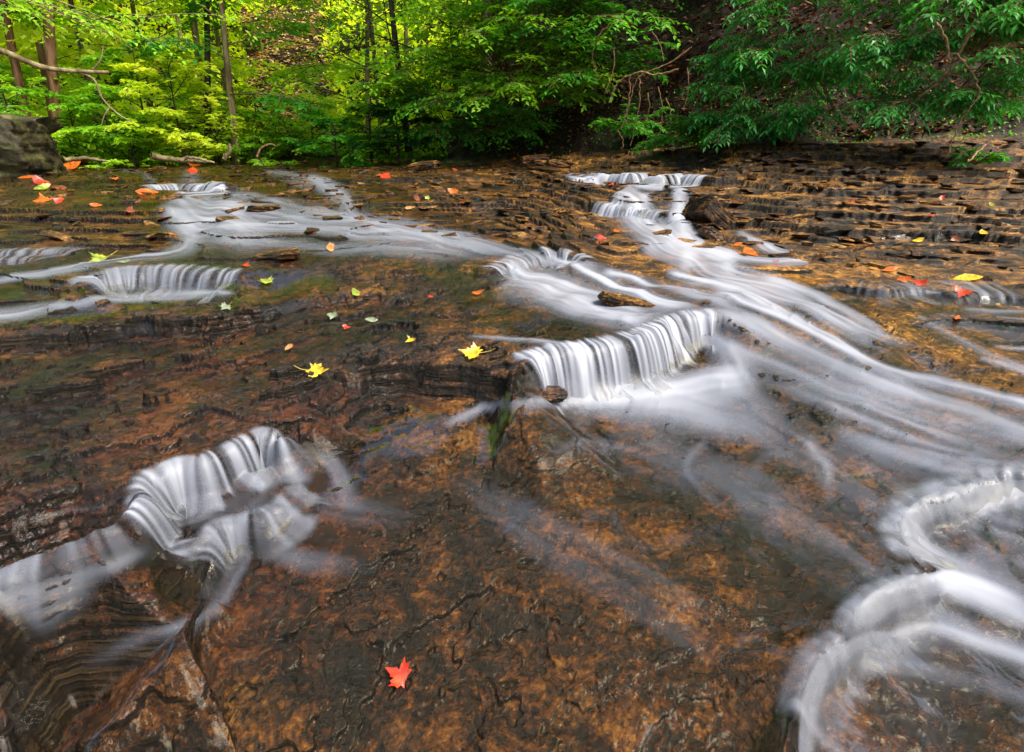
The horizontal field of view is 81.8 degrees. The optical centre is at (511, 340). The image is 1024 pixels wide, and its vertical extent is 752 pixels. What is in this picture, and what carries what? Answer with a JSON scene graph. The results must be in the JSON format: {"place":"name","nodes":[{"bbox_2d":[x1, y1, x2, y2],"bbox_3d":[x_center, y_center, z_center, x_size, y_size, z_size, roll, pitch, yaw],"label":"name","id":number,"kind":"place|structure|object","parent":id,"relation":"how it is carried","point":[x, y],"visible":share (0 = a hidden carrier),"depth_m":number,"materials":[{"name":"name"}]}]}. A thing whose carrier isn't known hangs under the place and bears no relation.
{"place":"outdoors","nodes":[
{"label":"outdoors","id":0,"kind":"place"},
{"bbox_2d":[0,0,1023,751],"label":"ground","id":1,"kind":"structure","parent":0,"point":[496,550],"depth_m":1.47,"materials":[{"name":"stone"}]},
{"bbox_2d":[0,113,68,178],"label":"boulder","id":2,"kind":"object","parent":1,"relation":"on","point":[28,145],"visible":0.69,"depth_m":6.73,"materials":[{"name":"stone"}]},
{"bbox_2d":[7,0,67,157],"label":"tree","id":3,"kind":"object","parent":1,"relation":"on","point":[50,52],"visible":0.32,"depth_m":8.76,"materials":[{"name":"brown plant"}]},
{"bbox_2d":[29,4,48,116],"bbox_3d":[-7.731,-7.267,9.460,3.938,8.157,4.130,-16,24,-38],"label":"tree","id":4,"kind":"object","parent":1,"relation":"on","point":[40,52],"visible":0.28,"depth_m":10.20,"materials":[{"name":"brown plant"}]},
{"bbox_2d":[32,175,50,184],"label":"leaf","id":5,"kind":"object","parent":1,"relation":"on","point":[36,179],"visible":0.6,"depth_m":5.55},
{"bbox_2d":[34,183,49,189],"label":"leaf","id":6,"kind":"object","parent":1,"relation":"on","point":[43,186],"visible":1,"depth_m":5.24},
{"bbox_2d":[34,193,54,201],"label":"leaf","id":7,"kind":"object","parent":1,"relation":"on","point":[42,198],"visible":0.92,"depth_m":4.36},
{"bbox_2d":[0,74,89,163],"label":"bush","id":8,"kind":"object","parent":1,"relation":"on","point":[5,106],"visible":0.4,"depth_m":8.37,"materials":[{"name":"green plant"}]},
{"bbox_2d":[0,0,106,115],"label":"tree","id":9,"kind":"object","parent":1,"relation":"on","point":[16,69],"visible":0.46,"depth_m":9.36,"materials":[{"name":"brown plant"}]},
{"bbox_2d":[0,8,132,112],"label":"tree","id":10,"kind":"object","parent":1,"relation":"on","point":[18,14],"visible":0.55,"depth_m":9.49,"materials":[{"name":"green plant"}]},
{"bbox_2d":[0,64,144,164],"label":"tree","id":11,"kind":"object","parent":1,"relation":"on","point":[28,70],"visible":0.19,"depth_m":9.89,"materials":[{"name":"green plant"}]},
{"bbox_2d":[64,161,80,168],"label":"leaf","id":12,"kind":"object","parent":1,"relation":"on","point":[72,165],"visible":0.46,"depth_m":8.21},
{"bbox_2d":[0,3,160,96],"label":"tree","id":13,"kind":"object","parent":1,"relation":"on","point":[59,61],"visible":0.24,"depth_m":12.19,"materials":[{"name":"green plant"}]},
{"bbox_2d":[8,0,153,88],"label":"tree","id":14,"kind":"object","parent":1,"relation":"on","point":[79,5],"visible":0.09,"depth_m":17.66,"materials":[{"name":"green plant"}]},
{"bbox_2d":[35,93,134,165],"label":"bush","id":15,"kind":"object","parent":1,"relation":"on","point":[67,118],"visible":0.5,"depth_m":8.55,"materials":[{"name":"green plant"}]},
{"bbox_2d":[64,156,106,162],"bbox_3d":[-5.644,-2.390,7.771,0.527,0.088,0.068,-12,22,-32],"label":"driftwood","id":16,"kind":"object","parent":1,"relation":"on","point":[71,158],"visible":0.88,"depth_m":7.75,"materials":[{"name":"beige wood"}]},
{"bbox_2d":[89,252,114,261],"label":"leaf","id":17,"kind":"object","parent":1,"relation":"on","point":[96,257],"visible":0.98,"depth_m":2.84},
{"bbox_2d":[44,84,187,169],"bbox_3d":[-5.942,-3.107,8.808,1.782,1.365,1.766,0,19,0],"label":"bush","id":18,"kind":"object","parent":1,"relation":"on","point":[84,106],"visible":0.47,"depth_m":8.57,"materials":[{"name":"green plant"}]},
{"bbox_2d":[0,0,250,121],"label":"tree","id":19,"kind":"object","parent":1,"relation":"on","point":[23,38],"visible":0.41,"depth_m":11.46,"materials":[{"name":"green plant"}]},
{"bbox_2d":[0,0,259,125],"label":"tree","id":20,"kind":"object","parent":1,"relation":"on","point":[10,54],"visible":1,"depth_m":4.95,"materials":[{"name":"green plant"}]},
{"bbox_2d":[97,128,171,167],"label":"bush","id":21,"kind":"object","parent":1,"relation":"on","point":[122,142],"visible":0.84,"depth_m":8.62,"materials":[{"name":"green plant"}]},
{"bbox_2d":[67,48,216,165],"bbox_3d":[-5.746,-3.534,9.427,2.038,2.098,1.941,-12,22,-33],"label":"bush","id":22,"kind":"object","parent":1,"relation":"on","point":[117,76],"visible":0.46,"depth_m":9.01,"materials":[{"name":"green plant"}]},
{"bbox_2d":[7,0,284,128],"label":"tree","id":23,"kind":"object","parent":1,"relation":"on","point":[149,99],"visible":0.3,"depth_m":14.18,"materials":[{"name":"green plant"}]},
{"bbox_2d":[136,188,157,194],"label":"leaf","id":24,"kind":"object","parent":1,"relation":"on","point":[139,191],"visible":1,"depth_m":5.08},
{"bbox_2d":[150,152,206,163],"bbox_3d":[-4.835,-2.651,8.570,0.712,0.170,0.100,-9,21,-25],"label":"driftwood","id":25,"kind":"object","parent":1,"relation":"on","point":[156,156],"visible":0.8,"depth_m":8.50,"materials":[{"name":"beige wood"}]},
{"bbox_2d":[104,43,267,164],"bbox_3d":[-5.011,-3.495,9.077,1.980,1.800,2.290,0,19,0],"label":"bush","id":26,"kind":"object","parent":1,"relation":"on","point":[180,135],"visible":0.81,"depth_m":8.75,"materials":[{"name":"green plant"}]},
{"bbox_2d":[178,155,214,162],"bbox_3d":[-4.550,-2.615,8.514,0.471,0.120,0.064,-9,21,-26],"label":"driftwood","id":27,"kind":"object","parent":1,"relation":"on","point":[183,159],"visible":1,"depth_m":8.48,"materials":[{"name":"beige wood"}]},
{"bbox_2d":[126,0,298,42],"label":"tree","id":28,"kind":"object","parent":1,"relation":"on","point":[180,35],"visible":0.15,"depth_m":19.70,"materials":[{"name":"green plant"}]},
{"bbox_2d":[154,70,283,164],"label":"bush","id":29,"kind":"object","parent":1,"relation":"on","point":[214,103],"visible":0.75,"depth_m":9.18,"materials":[{"name":"green plant"}]},
{"bbox_2d":[128,0,314,157],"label":"tree","id":30,"kind":"object","parent":1,"relation":"on","point":[207,55],"visible":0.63,"depth_m":9.62,"materials":[{"name":"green plant"}]},
{"bbox_2d":[122,0,327,164],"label":"tree","id":31,"kind":"object","parent":1,"relation":"on","point":[192,6],"visible":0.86,"depth_m":9.12,"materials":[{"name":"green plant"}]},
{"bbox_2d":[221,143,231,161],"bbox_3d":[-4.308,-2.844,8.920,0.169,0.264,0.079,-10,21,-27],"label":"stump","id":32,"kind":"object","parent":1,"relation":"on","point":[226,155],"visible":1,"depth_m":8.90,"materials":[{"name":"wood"}]},
{"bbox_2d":[143,0,316,124],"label":"tree","id":33,"kind":"object","parent":1,"relation":"on","point":[195,31],"visible":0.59,"depth_m":12.33,"materials":[{"name":"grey plant"}]},
{"bbox_2d":[0,0,480,133],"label":"tree","id":34,"kind":"object","parent":1,"relation":"on","point":[132,108],"visible":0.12,"depth_m":19.35,"materials":[{"name":"plant"}]},
{"bbox_2d":[200,84,292,161],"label":"bush","id":35,"kind":"object","parent":1,"relation":"on","point":[248,115],"visible":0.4,"depth_m":9.63,"materials":[{"name":"green plant"}]},
{"bbox_2d":[119,0,377,121],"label":"tree","id":36,"kind":"object","parent":1,"relation":"on","point":[235,69],"visible":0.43,"depth_m":14.40,"materials":[{"name":"green plant"}]},
{"bbox_2d":[219,136,286,165],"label":"bush","id":37,"kind":"object","parent":1,"relation":"on","point":[255,160],"visible":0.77,"depth_m":9.36,"materials":[{"name":"green plant"}]},
{"bbox_2d":[63,117,449,159],"bbox_3d":[-7.844,-4.034,11.477,13.673,0.948,4.869,0,19,0],"label":"ground cover","id":38,"kind":"object","parent":1,"relation":"on","point":[419,154],"visible":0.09,"depth_m":10.31,"materials":[{"name":"green plant"}]},
{"bbox_2d":[238,0,336,141],"bbox_3d":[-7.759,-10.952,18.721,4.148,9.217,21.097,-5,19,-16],"label":"tree","id":39,"kind":"object","parent":1,"relation":"on","point":[288,60],"visible":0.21,"depth_m":19.92,"materials":[{"name":"plant"}]},
{"bbox_2d":[244,113,340,165],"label":"bush","id":40,"kind":"object","parent":1,"relation":"on","point":[296,127],"visible":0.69,"depth_m":9.60,"materials":[{"name":"green plant"}]},
{"bbox_2d":[259,101,356,143],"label":"bush","id":41,"kind":"object","parent":1,"relation":"on","point":[319,133],"visible":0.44,"depth_m":10.30,"materials":[{"name":"green plant"}]},
{"bbox_2d":[294,363,327,376],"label":"leaf","id":42,"kind":"object","parent":1,"relation":"on","point":[315,367],"visible":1,"depth_m":1.69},
{"bbox_2d":[278,112,379,167],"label":"bush","id":43,"kind":"object","parent":1,"relation":"on","point":[341,137],"visible":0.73,"depth_m":8.87,"materials":[{"name":"green plant"}]},
{"bbox_2d":[254,0,464,134],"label":"tree","id":44,"kind":"object","parent":1,"relation":"on","point":[367,73],"visible":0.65,"depth_m":10.79,"materials":[{"name":"green plant"}]},
{"bbox_2d":[257,0,475,124],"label":"tree","id":45,"kind":"object","parent":1,"relation":"on","point":[379,6],"visible":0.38,"depth_m":12.71,"materials":[{"name":"green plant"}]},
{"bbox_2d":[328,102,418,163],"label":"bush","id":46,"kind":"object","parent":1,"relation":"on","point":[365,105],"visible":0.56,"depth_m":9.16,"materials":[{"name":"green plant"}]},
{"bbox_2d":[220,0,559,161],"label":"tree","id":47,"kind":"object","parent":1,"relation":"on","point":[393,24],"visible":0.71,"depth_m":8.96,"materials":[{"name":"green plant"}]},
{"bbox_2d":[345,83,447,162],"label":"bush","id":48,"kind":"object","parent":1,"relation":"on","point":[418,143],"visible":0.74,"depth_m":8.89,"materials":[{"name":"green plant"}]},
{"bbox_2d":[385,656,411,687],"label":"leaf","id":49,"kind":"object","parent":1,"relation":"on","point":[401,674],"visible":1,"depth_m":1.07,"materials":[{"name":"plant"}]},
{"bbox_2d":[329,0,471,83],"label":"tree","id":50,"kind":"object","parent":1,"relation":"on","point":[405,29],"visible":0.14,"depth_m":17.86,"materials":[{"name":"green plant"}]},
{"bbox_2d":[285,0,548,154],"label":"tree","id":51,"kind":"object","parent":1,"relation":"on","point":[425,100],"visible":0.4,"depth_m":8.71,"materials":[{"name":"green plant"}]},
{"bbox_2d":[407,160,441,170],"bbox_3d":[-1.082,-2.161,7.295,0.434,0.132,0.248,0,19,0],"label":"rock","id":52,"kind":"object","parent":1,"relation":"on","point":[425,165],"visible":0.91,"depth_m":7.20,"materials":[{"name":"brown stone"}]},
{"bbox_2d":[345,31,525,116],"bbox_3d":[-1.093,-3.709,8.272,2.581,1.106,1.684,0,19,0],"label":"shrub","id":53,"kind":"object","parent":1,"relation":"on","point":[435,107],"visible":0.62,"depth_m":8.29,"materials":[{"name":"green plant"}]},
{"bbox_2d":[353,75,536,156],"bbox_3d":[-0.956,-3.336,8.803,2.865,1.154,1.782,0,19,0],"label":"shrub","id":54,"kind":"object","parent":1,"relation":"on","point":[431,131],"visible":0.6,"depth_m":8.71,"materials":[{"name":"green plant"}]},
{"bbox_2d":[458,342,495,359],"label":"leaf","id":55,"kind":"object","parent":1,"relation":"on","point":[474,351],"visible":1,"depth_m":1.78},
{"bbox_2d":[479,0,491,93],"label":"tree","id":56,"kind":"object","parent":1,"relation":"on","point":[482,15],"visible":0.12,"depth_m":10.34,"materials":[{"name":"grey plant"}]},
{"bbox_2d":[397,76,584,144],"bbox_3d":[-0.240,-3.318,8.530,2.579,0.921,1.744,-10,21,-28],"label":"shrub","id":57,"kind":"object","parent":1,"relation":"on","point":[496,107],"visible":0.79,"depth_m":8.46,"materials":[{"name":"green plant"}]},
{"bbox_2d":[369,0,627,111],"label":"shrub","id":58,"kind":"object","parent":1,"relation":"on","point":[421,55],"visible":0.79,"depth_m":7.85,"materials":[{"name":"green plant"}]},
{"bbox_2d":[592,23,610,74],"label":"vine","id":59,"kind":"object","parent":58,"relation":"hanging from","point":[607,27],"visible":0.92,"depth_m":7.31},
{"bbox_2d":[0,140,1023,281],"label":"shale chips","id":60,"kind":"object","parent":1,"relation":"on","point":[916,252],"visible":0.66,"depth_m":4.35,"materials":[{"name":"stone"}]},
{"bbox_2d":[383,0,687,100],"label":"tree","id":61,"kind":"object","parent":1,"relation":"on","point":[516,34],"visible":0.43,"depth_m":8.15,"materials":[{"name":"green plant"}]},
{"bbox_2d":[520,154,550,162],"bbox_3d":[0.281,-2.247,7.264,0.380,0.105,0.229,0,19,0],"label":"rock","id":62,"kind":"object","parent":1,"relation":"on","point":[529,158],"visible":0.91,"depth_m":7.17,"materials":[{"name":"brown stone"}]},
{"bbox_2d":[450,15,627,115],"bbox_3d":[0.350,-3.561,7.853,2.336,1.145,1.658,0,19,0],"label":"shrub","id":63,"kind":"object","parent":1,"relation":"on","point":[533,58],"visible":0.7,"depth_m":7.84,"materials":[{"name":"green plant"}]},
{"bbox_2d":[534,384,567,402],"bbox_3d":[0.093,0.154,1.736,0.145,0.041,0.108,0,19,0],"label":"rock","id":64,"kind":"object","parent":1,"relation":"on","point":[554,394],"visible":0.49,"depth_m":1.71,"materials":[{"name":"stone"}]},
{"bbox_2d":[546,159,571,167],"bbox_3d":[0.547,-2.069,6.901,0.308,0.101,0.179,0,19,0],"label":"rock","id":65,"kind":"object","parent":1,"relation":"on","point":[558,163],"visible":1,"depth_m":6.83,"materials":[{"name":"brown stone"}]},
{"bbox_2d":[444,0,691,49],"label":"shrub","id":66,"kind":"object","parent":1,"relation":"on","point":[523,6],"visible":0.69,"depth_m":7.43,"materials":[{"name":"green plant"}]},
{"bbox_2d":[537,0,673,10],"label":"shrub","id":67,"kind":"object","parent":1,"relation":"on","point":[555,1],"visible":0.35,"depth_m":7.40,"materials":[{"name":"green plant"}]},
{"bbox_2d":[538,0,678,99],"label":"shrub","id":68,"kind":"object","parent":1,"relation":"on","point":[649,55],"visible":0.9,"depth_m":7.65,"materials":[{"name":"green plant"}]},
{"bbox_2d":[568,172,665,184],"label":"cascade","id":69,"kind":"object","parent":1,"relation":"on","point":[599,178],"visible":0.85,"depth_m":5.81,"materials":[{"name":"liquid"}]},
{"bbox_2d":[598,291,655,309],"bbox_3d":[0.433,-0.147,2.223,0.224,0.076,0.079,5,19,13],"label":"rock","id":70,"kind":"object","parent":1,"relation":"on","point":[612,299],"visible":0.81,"depth_m":2.19,"materials":[{"name":"brown stone"}]},
{"bbox_2d":[588,103,674,138],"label":"shrub","id":71,"kind":"object","parent":1,"relation":"on","point":[627,129],"visible":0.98,"depth_m":7.59,"materials":[{"name":"green plant"}]},
{"bbox_2d":[609,68,678,101],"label":"vine","id":72,"kind":"object","parent":1,"relation":"on","point":[664,73],"visible":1,"depth_m":6.90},
{"bbox_2d":[626,47,691,117],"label":"vine","id":73,"kind":"object","parent":1,"relation":"on","point":[681,54],"visible":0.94,"depth_m":7.03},
{"bbox_2d":[630,78,640,145],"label":"vine","id":74,"kind":"object","parent":73,"relation":"hanging from","point":[638,108],"visible":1,"depth_m":7.20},
{"bbox_2d":[631,114,727,153],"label":"shrub","id":75,"kind":"object","parent":1,"relation":"on","point":[669,138],"visible":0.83,"depth_m":6.81,"materials":[{"name":"green plant"}]},
{"bbox_2d":[698,225,726,241],"bbox_3d":[1.294,-0.648,3.734,0.215,0.164,0.160,-4,19,-13],"label":"rock","id":76,"kind":"object","parent":1,"relation":"on","point":[708,232],"visible":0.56,"depth_m":3.67,"materials":[{"name":"stone"}]},
{"bbox_2d":[689,96,766,141],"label":"shrub","id":77,"kind":"object","parent":1,"relation":"on","point":[712,127],"visible":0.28,"depth_m":6.33,"materials":[{"name":"green plant"}]},
{"bbox_2d":[468,0,1023,158],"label":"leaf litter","id":78,"kind":"object","parent":1,"relation":"on","point":[795,19],"visible":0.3,"depth_m":7.66,"materials":[{"name":"plant"}]},
{"bbox_2d":[468,57,1023,158],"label":"ground cover","id":79,"kind":"object","parent":1,"relation":"on","point":[834,140],"visible":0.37,"depth_m":6.53,"materials":[{"name":"green plant"}]},
{"bbox_2d":[683,85,847,152],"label":"shrub","id":80,"kind":"object","parent":1,"relation":"on","point":[779,126],"visible":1,"depth_m":5.98,"materials":[{"name":"green plant"}]},
{"bbox_2d":[680,0,887,108],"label":"shrub","id":81,"kind":"object","parent":1,"relation":"on","point":[812,78],"visible":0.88,"depth_m":5.91,"materials":[{"name":"green plant"}]},
{"bbox_2d":[787,6,831,86],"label":"vine","id":82,"kind":"object","parent":81,"relation":"hanging from","point":[819,31],"visible":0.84,"depth_m":5.63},
{"bbox_2d":[822,47,840,117],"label":"vine","id":83,"kind":"object","parent":81,"relation":"hanging from","point":[827,94],"visible":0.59,"depth_m":5.80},
{"bbox_2d":[716,0,894,33],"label":"shrub","id":84,"kind":"object","parent":1,"relation":"on","point":[812,3],"visible":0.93,"depth_m":5.85,"materials":[{"name":"green plant"}]},
{"bbox_2d":[824,0,1023,91],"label":"shrub","id":85,"kind":"object","parent":1,"relation":"on","point":[999,25],"visible":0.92,"depth_m":4.89,"materials":[{"name":"green plant"}]},
{"bbox_2d":[905,14,954,59],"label":"vine","id":86,"kind":"object","parent":85,"relation":"hanging from","point":[940,23],"visible":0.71,"depth_m":4.84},
{"bbox_2d":[917,18,980,97],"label":"vine","id":87,"kind":"object","parent":85,"relation":"hanging from","point":[967,36],"visible":0.97,"depth_m":4.57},
{"bbox_2d":[934,22,980,153],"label":"vine","id":88,"kind":"object","parent":85,"relation":"hanging from","point":[945,37],"visible":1,"depth_m":4.50,"materials":[{"name":"wood"}]},
{"bbox_2d":[829,41,1023,133],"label":"shrub","id":89,"kind":"object","parent":1,"relation":"on","point":[987,107],"visible":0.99,"depth_m":4.81,"materials":[{"name":"green plant"}]},
{"bbox_2d":[929,37,1023,84],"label":"branch","id":90,"kind":"object","parent":89,"relation":"attached to","point":[972,62],"visible":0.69,"depth_m":4.56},
{"bbox_2d":[953,273,982,280],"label":"leaf","id":91,"kind":"object","parent":1,"relation":"on","point":[966,277],"visible":1,"depth_m":2.71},
{"bbox_2d":[925,0,1023,37],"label":"shrub","id":92,"kind":"object","parent":1,"relation":"on","point":[948,4],"visible":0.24,"depth_m":4.88,"materials":[{"name":"green plant"}]},
{"bbox_2d":[967,140,989,162],"bbox_3d":[3.448,-1.409,4.390,0.322,0.158,0.053,-12,22,-32],"label":"stick","id":93,"kind":"object","parent":1,"relation":"on","point":[980,149],"visible":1,"depth_m":4.43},
{"bbox_2d":[947,146,1012,167],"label":"shrub","id":94,"kind":"object","parent":1,"relation":"on","point":[994,156],"visible":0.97,"depth_m":4.75,"materials":[{"name":"green plant"}]},
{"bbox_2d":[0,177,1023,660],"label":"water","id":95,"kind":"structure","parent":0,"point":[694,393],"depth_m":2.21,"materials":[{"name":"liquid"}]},
{"bbox_2d":[79,265,237,292],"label":"cascade","id":96,"kind":"object","parent":95,"relation":"on","point":[155,271],"visible":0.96,"depth_m":2.55,"materials":[{"name":"liquid"}]},
{"bbox_2d":[145,182,235,195],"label":"cascade","id":97,"kind":"object","parent":95,"relation":"on","point":[209,188],"visible":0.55,"depth_m":5.39,"materials":[{"name":"liquid"}]},
{"bbox_2d":[122,428,286,545],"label":"cascade","id":98,"kind":"object","parent":95,"relation":"on","point":[174,470],"visible":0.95,"depth_m":1.32,"materials":[{"name":"liquid"}]},
{"bbox_2d":[246,205,280,213],"bbox_3d":[-1.666,-0.885,3.966,0.226,0.057,0.116,0,19,0],"label":"rock","id":99,"kind":"object","parent":95,"relation":"on","point":[258,208],"visible":0.89,"depth_m":3.92,"materials":[{"name":"brown stone"}]},
{"bbox_2d":[251,248,300,261],"bbox_3d":[-1.110,-0.401,2.784,0.233,0.059,0.142,0,19,0],"label":"rock","id":100,"kind":"object","parent":95,"relation":"in","point":[280,255],"visible":0.96,"depth_m":2.73,"materials":[{"name":"brown stone"}]},
{"bbox_2d":[492,247,589,277],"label":"cascade","id":101,"kind":"object","parent":95,"relation":"on","point":[526,264],"visible":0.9,"depth_m":2.84,"materials":[{"name":"liquid"}]},
{"bbox_2d":[515,309,715,409],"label":"cascade","id":102,"kind":"object","parent":95,"relation":"on","point":[581,358],"visible":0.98,"depth_m":1.84,"materials":[{"name":"liquid"}]},
{"bbox_2d":[599,199,668,219],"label":"cascade","id":103,"kind":"object","parent":95,"relation":"on","point":[608,209],"visible":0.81,"depth_m":4.54,"materials":[{"name":"liquid"}]},
{"bbox_2d":[635,173,706,189],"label":"cascade","id":104,"kind":"object","parent":95,"relation":"on","point":[660,184],"visible":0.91,"depth_m":5.44,"materials":[{"name":"liquid"}]},
{"bbox_2d":[682,195,736,230],"bbox_3d":[1.370,-0.827,4.056,0.361,0.356,0.264,-8,20,-22],"label":"stone block","id":105,"kind":"object","parent":95,"relation":"in","point":[707,209],"depth_m":3.94,"materials":[{"name":"stone"}]},
{"bbox_2d":[743,247,757,255],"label":"leaf","id":106,"kind":"object","parent":95,"relation":"on","point":[748,250],"visible":0.98,"depth_m":3.20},
{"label":"cascade","id":107,"kind":"object","parent":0,"visible":0},
{"bbox_2d":[913,278,928,285],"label":"leaf","id":108,"kind":"object","parent":107,"relation":"on","point":[920,282],"visible":1,"depth_m":2.62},
{"bbox_2d":[953,286,973,297],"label":"leaf","id":109,"kind":"object","parent":107,"relation":"on","point":[961,291],"visible":1,"depth_m":2.48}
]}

